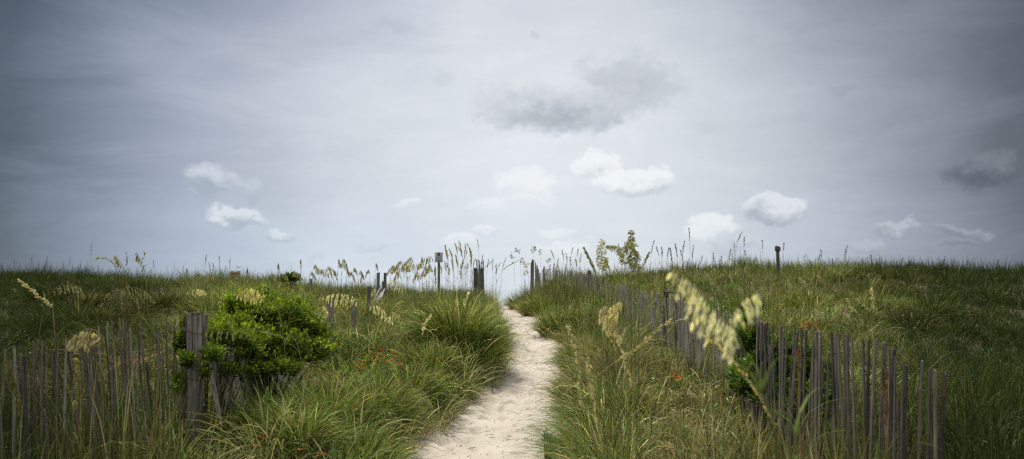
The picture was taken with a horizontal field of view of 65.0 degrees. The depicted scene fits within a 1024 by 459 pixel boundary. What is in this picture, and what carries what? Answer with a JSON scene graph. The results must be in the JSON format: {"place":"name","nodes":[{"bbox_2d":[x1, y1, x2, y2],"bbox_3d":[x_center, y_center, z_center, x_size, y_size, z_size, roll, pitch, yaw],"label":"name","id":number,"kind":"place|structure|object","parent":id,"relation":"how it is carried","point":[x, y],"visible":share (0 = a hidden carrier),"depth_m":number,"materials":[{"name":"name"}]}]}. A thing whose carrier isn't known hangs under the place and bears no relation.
{"place":"outdoors","nodes":[
{"label":"outdoors","id":0,"kind":"place"},
{"bbox_2d":[398,290,528,305],"bbox_3d":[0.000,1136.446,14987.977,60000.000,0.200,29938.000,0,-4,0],"label":"sea","id":1,"kind":"structure","parent":0,"point":[504,293],"depth_m":680.39,"materials":[{"name":"liquid"}]},
{"bbox_2d":[393,306,571,458],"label":"sand path","id":2,"kind":"structure","parent":0,"point":[478,439],"depth_m":9.70,"materials":[{"name":"sand"}]},
{"bbox_2d":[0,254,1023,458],"bbox_3d":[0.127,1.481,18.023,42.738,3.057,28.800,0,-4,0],"label":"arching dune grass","id":3,"kind":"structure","parent":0,"point":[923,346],"depth_m":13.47,"materials":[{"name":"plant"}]},
{"bbox_2d":[0,251,1023,458],"bbox_3d":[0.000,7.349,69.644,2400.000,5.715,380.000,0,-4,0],"label":"dune ground","id":4,"kind":"structure","parent":0,"point":[847,314],"depth_m":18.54,"materials":[{"name":"plant"}]},
{"bbox_2d":[0,358,51,458],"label":"sea oat","id":5,"kind":"object","parent":4,"relation":"on","point":[12,380],"visible":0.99,"depth_m":4.54,"materials":[{"name":"green plant"}]},
{"bbox_2d":[18,279,85,436],"bbox_3d":[-3.809,1.204,6.591,0.744,1.607,0.330,0,-4,0],"label":"sea oat","id":6,"kind":"object","parent":4,"relation":"on","point":[46,301],"visible":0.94,"depth_m":6.77,"materials":[{"name":"beige plant"}]},
{"bbox_2d":[31,284,84,387],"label":"sea oat","id":7,"kind":"object","parent":4,"relation":"on","point":[83,295],"visible":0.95,"depth_m":8.97,"materials":[{"name":"beige plant"}]},
{"bbox_2d":[50,329,101,454],"bbox_3d":[-3.160,1.317,5.675,0.431,1.211,0.342,2,-5,-25],"label":"sea oat","id":8,"kind":"object","parent":4,"relation":"on","point":[93,343],"visible":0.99,"depth_m":5.85,"materials":[{"name":"beige plant"}]},
{"bbox_2d":[72,358,89,458],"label":"sea oat","id":9,"kind":"object","parent":4,"relation":"on","point":[77,374],"visible":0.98,"depth_m":5.14,"materials":[{"name":"green plant"}]},
{"bbox_2d":[95,256,125,322],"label":"sea oat","id":10,"kind":"object","parent":4,"relation":"on","point":[111,261],"visible":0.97,"depth_m":15.97,"materials":[{"name":"beige plant"}]},
{"bbox_2d":[114,255,129,310],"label":"sea oat","id":11,"kind":"object","parent":4,"relation":"on","point":[116,261],"visible":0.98,"depth_m":16.99,"materials":[{"name":"beige plant"}]},
{"bbox_2d":[101,290,145,374],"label":"sea oat","id":12,"kind":"object","parent":4,"relation":"on","point":[138,310],"visible":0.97,"depth_m":9.16,"materials":[{"name":"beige plant"}]},
{"bbox_2d":[103,287,154,375],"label":"sea oat","id":13,"kind":"object","parent":4,"relation":"on","point":[124,305],"visible":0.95,"depth_m":9.46,"materials":[{"name":"beige plant"}]},
{"bbox_2d":[135,253,147,309],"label":"sea oat","id":14,"kind":"object","parent":4,"relation":"on","point":[137,258],"visible":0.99,"depth_m":17.00,"materials":[{"name":"beige plant"}]},
{"bbox_2d":[0,311,300,458],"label":"sand fence","id":15,"kind":"object","parent":4,"relation":"on","point":[194,329],"visible":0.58,"depth_m":6.45,"materials":[{"name":"wood"}]},
{"bbox_2d":[187,289,212,312],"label":"sea oat","id":16,"kind":"object","parent":4,"relation":"on","point":[198,290],"visible":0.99,"depth_m":16.94,"materials":[{"name":"beige plant"}]},
{"bbox_2d":[204,275,216,293],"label":"sea oat","id":17,"kind":"object","parent":4,"relation":"on","point":[207,279],"visible":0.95,"depth_m":19.25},
{"bbox_2d":[169,311,269,438],"bbox_3d":[-2.609,1.405,7.173,0.547,1.368,1.212,-1,-4,12],"label":"climbing shrub","id":18,"kind":"object","parent":4,"relation":"on","point":[250,346],"visible":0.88,"depth_m":7.16,"materials":[{"name":"green plant"}]},
{"bbox_2d":[230,271,239,276],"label":"notice board","id":19,"kind":"object","parent":4,"relation":"on","point":[235,275],"visible":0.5,"depth_m":43.90,"materials":[{"name":"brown wood"}]},
{"bbox_2d":[205,325,312,456],"bbox_3d":[-1.925,1.375,6.427,1.048,1.244,0.276,-1,-4,12],"label":"sea oat","id":20,"kind":"object","parent":4,"relation":"on","point":[226,337],"visible":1,"depth_m":6.45,"materials":[{"name":"beige plant"}]},
{"bbox_2d":[236,287,292,399],"bbox_3d":[-2.305,1.309,7.730,0.681,1.506,0.260,1,-4,-10],"label":"sea oat","id":21,"kind":"object","parent":4,"relation":"on","point":[251,296],"visible":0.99,"depth_m":7.67,"materials":[{"name":"beige plant"}]},
{"bbox_2d":[262,386,268,422],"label":"sea oat","id":22,"kind":"object","parent":4,"relation":"on","point":[264,396],"visible":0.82,"depth_m":6.71,"materials":[{"name":"green plant"}]},
{"bbox_2d":[206,279,343,397],"bbox_3d":[-2.509,1.325,8.429,1.453,1.611,1.320,0,-4,0],"label":"green shrub","id":23,"kind":"object","parent":4,"relation":"on","point":[313,344],"visible":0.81,"depth_m":8.43,"materials":[{"name":"green plant"}]},
{"bbox_2d":[277,264,279,292],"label":"sea oat","id":24,"kind":"object","parent":4,"relation":"on","point":[277,275],"visible":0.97,"depth_m":21.09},
{"bbox_2d":[278,271,302,291],"bbox_3d":[-6.601,1.674,23.907,0.722,0.914,0.600,0,-4,0],"label":"ridge bush","id":25,"kind":"object","parent":4,"relation":"on","point":[290,278],"visible":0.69,"depth_m":23.88,"materials":[{"name":"green plant"}]},
{"bbox_2d":[314,269,324,290],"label":"sea oat","id":26,"kind":"object","parent":4,"relation":"on","point":[320,271],"visible":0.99,"depth_m":20.34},
{"bbox_2d":[326,299,333,364],"bbox_3d":[-2.594,1.517,11.416,0.122,1.068,0.096,0,-4,0],"label":"fence post","id":27,"kind":"object","parent":4,"relation":"on","point":[331,311],"visible":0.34,"depth_m":11.41,"materials":[{"name":"grey wood"}]},
{"bbox_2d":[322,306,345,369],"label":"sea oat","id":28,"kind":"object","parent":4,"relation":"on","point":[325,312],"visible":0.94,"depth_m":10.94,"materials":[{"name":"beige plant"}]},
{"bbox_2d":[337,264,348,276],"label":"sea oat","id":29,"kind":"object","parent":4,"relation":"on","point":[342,265],"visible":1,"depth_m":20.41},
{"bbox_2d":[341,259,347,281],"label":"sea oat","id":30,"kind":"object","parent":4,"relation":"on","point":[344,265],"visible":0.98,"depth_m":20.39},
{"bbox_2d":[350,293,356,334],"bbox_3d":[-2.577,1.523,13.121,0.136,0.964,0.095,0,-4,0],"label":"fence post","id":31,"kind":"object","parent":4,"relation":"on","point":[353,314],"visible":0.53,"depth_m":13.10,"materials":[{"name":"grey wood"}]},
{"bbox_2d":[322,293,401,380],"bbox_3d":[-1.567,1.429,9.283,1.202,1.399,0.378,0,-4,0],"label":"sea oat","id":32,"kind":"object","parent":4,"relation":"on","point":[336,298],"visible":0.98,"depth_m":9.16,"materials":[{"name":"beige plant"}]},
{"bbox_2d":[343,304,392,381],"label":"sea oat","id":33,"kind":"object","parent":4,"relation":"on","point":[378,308],"visible":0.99,"depth_m":8.95,"materials":[{"name":"beige plant"}]},
{"bbox_2d":[367,286,370,316],"bbox_3d":[-2.915,1.581,16.426,0.106,0.846,0.098,0,-4,0],"label":"fence post","id":34,"kind":"object","parent":4,"relation":"on","point":[368,295],"visible":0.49,"depth_m":16.41,"materials":[{"name":"grey wood"}]},
{"bbox_2d":[376,272,379,299],"bbox_3d":[-3.657,1.750,21.929,0.102,1.167,0.097,0,-4,0],"label":"fence post","id":35,"kind":"object","parent":4,"relation":"on","point":[378,282],"visible":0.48,"depth_m":21.92,"materials":[{"name":"grey wood"}]},
{"bbox_2d":[373,287,384,300],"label":"fallen pickets","id":36,"kind":"object","parent":4,"relation":"on","point":[381,293],"visible":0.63,"depth_m":18.56,"materials":[{"name":"beige wood"}]},
{"bbox_2d":[384,273,386,297],"bbox_3d":[-3.515,1.792,22.227,0.090,1.198,0.086,0,-4,0],"label":"fence post","id":37,"kind":"object","parent":4,"relation":"on","point":[385,277],"visible":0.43,"depth_m":22.22,"materials":[{"name":"grey wood"}]},
{"bbox_2d":[380,277,402,370],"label":"sea oat","id":38,"kind":"object","parent":4,"relation":"on","point":[392,302],"visible":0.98,"depth_m":10.46,"materials":[{"name":"beige plant"}]},
{"bbox_2d":[386,265,399,298],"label":"sea oat","id":39,"kind":"object","parent":4,"relation":"on","point":[391,270],"visible":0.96,"depth_m":18.15,"materials":[{"name":"plant"}]},
{"bbox_2d":[385,309,402,374],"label":"sea oat","id":40,"kind":"object","parent":4,"relation":"on","point":[387,327],"visible":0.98,"depth_m":9.44,"materials":[{"name":"beige plant"}]},
{"bbox_2d":[384,313,409,372],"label":"sea oat","id":41,"kind":"object","parent":4,"relation":"on","point":[407,332],"visible":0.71,"depth_m":10.14,"materials":[{"name":"beige plant"}]},
{"bbox_2d":[393,272,401,287],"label":"sea oat","id":42,"kind":"object","parent":4,"relation":"on","point":[397,274],"visible":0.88,"depth_m":17.84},
{"bbox_2d":[403,262,420,277],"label":"sea oat","id":43,"kind":"object","parent":4,"relation":"on","point":[410,264],"visible":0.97,"depth_m":18.17,"materials":[{"name":"plant"}]},
{"bbox_2d":[417,273,428,297],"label":"sea oat","id":44,"kind":"object","parent":4,"relation":"on","point":[424,274],"visible":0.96,"depth_m":19.23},
{"bbox_2d":[420,314,431,375],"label":"sea oat","id":45,"kind":"object","parent":4,"relation":"on","point":[426,321],"visible":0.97,"depth_m":9.94,"materials":[{"name":"beige plant"}]},
{"bbox_2d":[424,258,429,310],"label":"sea oat","id":46,"kind":"object","parent":4,"relation":"on","point":[427,260],"visible":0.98,"depth_m":19.09,"materials":[{"name":"plant"}]},
{"bbox_2d":[419,256,438,289],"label":"sea oat","id":47,"kind":"object","parent":4,"relation":"on","point":[434,266],"visible":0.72,"depth_m":19.62,"materials":[{"name":"plant"}]},
{"bbox_2d":[425,264,435,303],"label":"sea oat","id":48,"kind":"object","parent":4,"relation":"on","point":[429,266],"visible":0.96,"depth_m":19.40,"materials":[{"name":"plant"}]},
{"bbox_2d":[435,252,442,294],"bbox_3d":[-2.547,1.629,27.927,0.217,1.668,0.207,-4,-6,43],"label":"dispenser sign","id":49,"kind":"object","parent":4,"relation":"on","point":[438,257],"visible":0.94,"depth_m":27.95,"materials":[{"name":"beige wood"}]},
{"bbox_2d":[463,292,469,362],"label":"sea oat","id":50,"kind":"object","parent":4,"relation":"on","point":[468,293],"visible":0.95,"depth_m":11.25,"materials":[{"name":"beige plant"}]},
{"bbox_2d":[467,253,472,290],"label":"sea oat","id":51,"kind":"object","parent":4,"relation":"on","point":[471,255],"visible":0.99,"depth_m":19.10,"materials":[{"name":"plant"}]},
{"bbox_2d":[473,268,476,289],"bbox_3d":[-1.336,2.078,29.224,0.153,1.392,0.146,0,-4,0],"label":"fence post","id":52,"kind":"object","parent":4,"relation":"on","point":[475,277],"visible":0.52,"depth_m":29.20,"materials":[{"name":"grey wood"}]},
{"bbox_2d":[476,259,483,294],"bbox_3d":[-1.179,2.050,29.933,0.316,1.884,0.188,0,-4,0],"label":"picket bundle","id":53,"kind":"object","parent":4,"relation":"on","point":[480,271],"visible":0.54,"depth_m":29.94,"materials":[{"name":"grey wood"}]},
{"bbox_2d":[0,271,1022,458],"bbox_3d":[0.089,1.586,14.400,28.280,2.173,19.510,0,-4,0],"label":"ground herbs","id":54,"kind":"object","parent":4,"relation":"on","point":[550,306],"visible":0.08,"depth_m":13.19,"materials":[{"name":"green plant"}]},
{"bbox_2d":[1,270,1022,458],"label":"tall tufted grass","id":55,"kind":"structure","parent":4,"relation":"on","point":[444,325],"depth_m":9.97,"materials":[{"name":"plant"}]},
{"bbox_2d":[0,262,1023,458],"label":"meadow grass","id":56,"kind":"structure","parent":4,"relation":"on","point":[990,336],"depth_m":15.73,"materials":[{"name":"plant"}]},
{"bbox_2d":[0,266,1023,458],"bbox_3d":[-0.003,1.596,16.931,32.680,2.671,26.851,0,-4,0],"label":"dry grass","id":57,"kind":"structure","parent":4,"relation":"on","point":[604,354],"depth_m":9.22,"materials":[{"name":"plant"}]},
{"bbox_2d":[530,259,544,292],"bbox_3d":[1.015,2.016,31.517,0.649,1.691,0.202,0,-4,-5],"label":"picket bundle","id":58,"kind":"object","parent":4,"relation":"on","point":[538,274],"visible":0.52,"depth_m":31.53,"materials":[{"name":"wood"}]},
{"bbox_2d":[541,431,556,458],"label":"path seedling","id":59,"kind":"object","parent":4,"relation":"on","point":[547,448],"visible":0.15,"depth_m":7.61,"materials":[{"name":"green plant"}]},
{"bbox_2d":[566,324,589,458],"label":"sea oat","id":60,"kind":"object","parent":4,"relation":"on","point":[573,346],"visible":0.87,"depth_m":4.95,"materials":[{"name":"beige plant"}]},
{"bbox_2d":[569,357,597,458],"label":"sea oat","id":61,"kind":"object","parent":4,"relation":"on","point":[590,383],"visible":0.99,"depth_m":4.74,"materials":[{"name":"beige plant"}]},
{"bbox_2d":[572,247,623,457],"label":"sea oat","id":62,"kind":"object","parent":4,"relation":"on","point":[589,258],"visible":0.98,"depth_m":5.16,"materials":[{"name":"beige plant"}]},
{"bbox_2d":[564,314,632,458],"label":"sea oat","id":63,"kind":"object","parent":4,"relation":"on","point":[614,320],"visible":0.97,"depth_m":4.76,"materials":[{"name":"beige plant"}]},
{"bbox_2d":[584,304,622,458],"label":"sea oat","id":64,"kind":"object","parent":4,"relation":"on","point":[602,313],"visible":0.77,"depth_m":5.05,"materials":[{"name":"beige plant"}]},
{"bbox_2d":[592,256,616,458],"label":"sea oat","id":65,"kind":"object","parent":4,"relation":"on","point":[607,263],"visible":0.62,"depth_m":5.58,"materials":[{"name":"beige plant"}]},
{"bbox_2d":[595,239,627,457],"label":"sea oat","id":66,"kind":"object","parent":4,"relation":"on","point":[597,258],"visible":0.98,"depth_m":5.39,"materials":[{"name":"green plant"}]},
{"bbox_2d":[553,318,671,458],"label":"sea oat","id":67,"kind":"object","parent":4,"relation":"on","point":[646,338],"visible":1,"depth_m":4.55,"materials":[{"name":"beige plant"}]},
{"bbox_2d":[602,300,622,446],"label":"sea oat","id":68,"kind":"object","parent":4,"relation":"on","point":[619,305],"visible":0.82,"depth_m":4.97,"materials":[{"name":"beige plant"}]},
{"bbox_2d":[611,319,621,458],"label":"sea oat","id":69,"kind":"object","parent":4,"relation":"on","point":[612,334],"visible":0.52,"depth_m":5.15,"materials":[{"name":"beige plant"}]},
{"bbox_2d":[605,244,631,457],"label":"sea oat","id":70,"kind":"object","parent":4,"relation":"on","point":[613,247],"visible":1,"depth_m":5.38,"materials":[{"name":"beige plant"}]},
{"bbox_2d":[602,241,641,446],"bbox_3d":[0.588,1.047,5.171,0.453,1.957,0.397,-2,-5,25],"label":"sea oat","id":71,"kind":"object","parent":4,"relation":"on","point":[637,255],"visible":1,"depth_m":5.29,"materials":[{"name":"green plant"}]},
{"bbox_2d":[599,251,650,429],"bbox_3d":[0.783,1.082,5.518,0.344,1.872,0.488,-1,-5,17],"label":"sea oat","id":72,"kind":"object","parent":4,"relation":"on","point":[649,252],"visible":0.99,"depth_m":5.56,"materials":[{"name":"green plant"}]},
{"bbox_2d":[597,230,656,458],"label":"sea oat","id":73,"kind":"object","parent":4,"relation":"on","point":[629,256],"visible":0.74,"depth_m":5.38,"materials":[{"name":"green plant"}]},
{"bbox_2d":[612,241,666,458],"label":"sea oat","id":74,"kind":"object","parent":4,"relation":"on","point":[626,253],"visible":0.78,"depth_m":5.49,"materials":[{"name":"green plant"}]},
{"bbox_2d":[622,318,689,456],"bbox_3d":[0.921,1.258,4.744,0.376,1.458,0.597,-2,-5,29],"label":"sea oat","id":75,"kind":"object","parent":4,"relation":"on","point":[679,319],"visible":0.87,"depth_m":4.84,"materials":[{"name":"green plant"}]},
{"bbox_2d":[661,273,675,359],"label":"sea oat","id":76,"kind":"object","parent":4,"relation":"on","point":[666,293],"visible":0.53,"depth_m":11.52,"materials":[{"name":"plant"}]},
{"bbox_2d":[661,282,675,300],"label":"sea oat","id":77,"kind":"object","parent":4,"relation":"on","point":[670,289],"visible":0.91,"depth_m":11.57,"materials":[{"name":"plant"}]},
{"bbox_2d":[671,284,673,311],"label":"sea oat","id":78,"kind":"object","parent":4,"relation":"on","point":[671,297],"visible":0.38,"depth_m":14.95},
{"bbox_2d":[673,277,686,333],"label":"sea oat","id":79,"kind":"object","parent":4,"relation":"on","point":[678,279],"visible":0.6,"depth_m":11.16,"materials":[{"name":"plant"}]},
{"bbox_2d":[636,384,735,458],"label":"sea oat","id":80,"kind":"object","parent":4,"relation":"on","point":[648,388],"visible":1,"depth_m":4.34,"materials":[{"name":"green plant"}]},
{"bbox_2d":[692,267,700,287],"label":"sea oat","id":81,"kind":"object","parent":4,"relation":"on","point":[696,271],"visible":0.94,"depth_m":11.42,"materials":[{"name":"plant"}]},
{"bbox_2d":[701,272,713,291],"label":"sea oat","id":82,"kind":"object","parent":4,"relation":"on","point":[706,275],"visible":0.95,"depth_m":12.57,"materials":[{"name":"plant"}]},
{"bbox_2d":[708,267,718,310],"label":"sea oat","id":83,"kind":"object","parent":4,"relation":"on","point":[710,273],"visible":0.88,"depth_m":16.19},
{"bbox_2d":[708,280,720,304],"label":"sea oat","id":84,"kind":"object","parent":4,"relation":"on","point":[715,286],"visible":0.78,"depth_m":15.19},
{"bbox_2d":[712,285,721,334],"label":"sea oat","id":85,"kind":"object","parent":4,"relation":"on","point":[718,290],"visible":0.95,"depth_m":13.74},
{"bbox_2d":[715,270,732,302],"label":"sea oat","id":86,"kind":"object","parent":4,"relation":"on","point":[725,281],"visible":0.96,"depth_m":12.75,"materials":[{"name":"plant"}]},
{"bbox_2d":[666,266,796,458],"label":"sea oat","id":87,"kind":"object","parent":4,"relation":"on","point":[712,321],"visible":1,"depth_m":2.29,"materials":[{"name":"beige plant"}]},
{"bbox_2d":[729,284,743,314],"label":"sea oat","id":88,"kind":"object","parent":4,"relation":"on","point":[739,288],"visible":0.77,"depth_m":15.11,"materials":[{"name":"plant"}]},
{"bbox_2d":[728,266,745,295],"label":"sea oat","id":89,"kind":"object","parent":4,"relation":"on","point":[743,274],"visible":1,"depth_m":11.02,"materials":[{"name":"plant"}]},
{"bbox_2d":[702,334,786,458],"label":"sea oat","id":90,"kind":"object","parent":4,"relation":"on","point":[745,375],"visible":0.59,"depth_m":2.96,"materials":[{"name":"green plant"}]},
{"bbox_2d":[543,267,946,458],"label":"sand fence","id":91,"kind":"object","parent":4,"relation":"on","point":[818,367],"visible":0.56,"depth_m":5.14,"materials":[{"name":"wood"}]},
{"bbox_2d":[745,279,748,299],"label":"sea oat","id":92,"kind":"object","parent":4,"relation":"on","point":[747,283],"visible":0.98,"depth_m":12.71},
{"bbox_2d":[758,287,767,303],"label":"sea oat","id":93,"kind":"object","parent":4,"relation":"on","point":[765,295],"visible":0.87,"depth_m":13.12,"materials":[{"name":"plant"}]},
{"bbox_2d":[758,279,769,289],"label":"sea oat","id":94,"kind":"object","parent":4,"relation":"on","point":[763,282],"visible":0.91,"depth_m":16.40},
{"bbox_2d":[722,289,829,458],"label":"sea oat","id":95,"kind":"object","parent":4,"relation":"on","point":[729,350],"visible":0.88,"depth_m":2.33,"materials":[{"name":"beige plant"}]},
{"bbox_2d":[775,245,780,277],"bbox_3d":[7.940,1.028,23.993,0.167,1.110,0.166,0,-4,0],"label":"marker post","id":96,"kind":"object","parent":4,"relation":"on","point":[777,249],"visible":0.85,"depth_m":23.96,"materials":[{"name":"grey wood"}]},
{"bbox_2d":[774,277,782,336],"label":"sea oat","id":97,"kind":"object","parent":4,"relation":"on","point":[780,281],"visible":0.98,"depth_m":12.68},
{"bbox_2d":[719,312,842,439],"bbox_3d":[2.173,1.306,6.581,0.673,1.217,1.457,1,-4,-12],"label":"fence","id":98,"kind":"object","parent":4,"relation":"on","point":[747,335],"visible":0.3,"depth_m":6.67,"materials":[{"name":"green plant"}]},
{"bbox_2d":[783,282,788,324],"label":"sea oat","id":99,"kind":"object","parent":4,"relation":"on","point":[787,289],"visible":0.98,"depth_m":11.71,"materials":[{"name":"plant"}]},
{"bbox_2d":[790,305,797,328],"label":"sea oat","id":100,"kind":"object","parent":4,"relation":"on","point":[793,310],"visible":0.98,"depth_m":13.82,"materials":[{"name":"plant"}]},
{"bbox_2d":[795,276,807,315],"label":"sea oat","id":101,"kind":"object","parent":4,"relation":"on","point":[801,281],"visible":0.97,"depth_m":14.40,"materials":[{"name":"plant"}]},
{"bbox_2d":[749,346,863,458],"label":"sea oat","id":102,"kind":"object","parent":4,"relation":"on","point":[798,365],"visible":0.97,"depth_m":4.15,"materials":[{"name":"green plant"}]},
{"bbox_2d":[796,283,821,314],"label":"sea oat","id":103,"kind":"object","parent":4,"relation":"on","point":[814,286],"visible":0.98,"depth_m":11.62,"materials":[{"name":"plant"}]},
{"bbox_2d":[804,274,826,327],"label":"sea oat","id":104,"kind":"object","parent":4,"relation":"on","point":[820,277],"visible":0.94,"depth_m":12.87,"materials":[{"name":"plant"}]},
{"bbox_2d":[809,310,849,349],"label":"sea oat","id":105,"kind":"object","parent":4,"relation":"on","point":[816,314],"visible":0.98,"depth_m":10.97,"materials":[{"name":"plant"}]},
{"bbox_2d":[846,298,871,367],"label":"sea oat","id":106,"kind":"object","parent":4,"relation":"on","point":[851,307],"visible":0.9,"depth_m":9.95,"materials":[{"name":"green plant"}]},
{"bbox_2d":[855,298,882,372],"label":"sea oat","id":107,"kind":"object","parent":4,"relation":"on","point":[863,304],"visible":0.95,"depth_m":9.95,"materials":[{"name":"green plant"}]},
{"bbox_2d":[818,365,942,458],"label":"sea oat","id":108,"kind":"object","parent":4,"relation":"on","point":[884,391],"visible":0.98,"depth_m":3.84,"materials":[{"name":"green plant"}]},
{"bbox_2d":[869,287,901,368],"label":"sea oat","id":109,"kind":"object","parent":4,"relation":"on","point":[872,297],"visible":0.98,"depth_m":9.95,"materials":[{"name":"green plant"}]},
{"bbox_2d":[0,0,1023,289],"label":"sky","id":110,"kind":"structure","parent":0,"point":[259,136],"materials":[{"name":"grey"}]}
]}

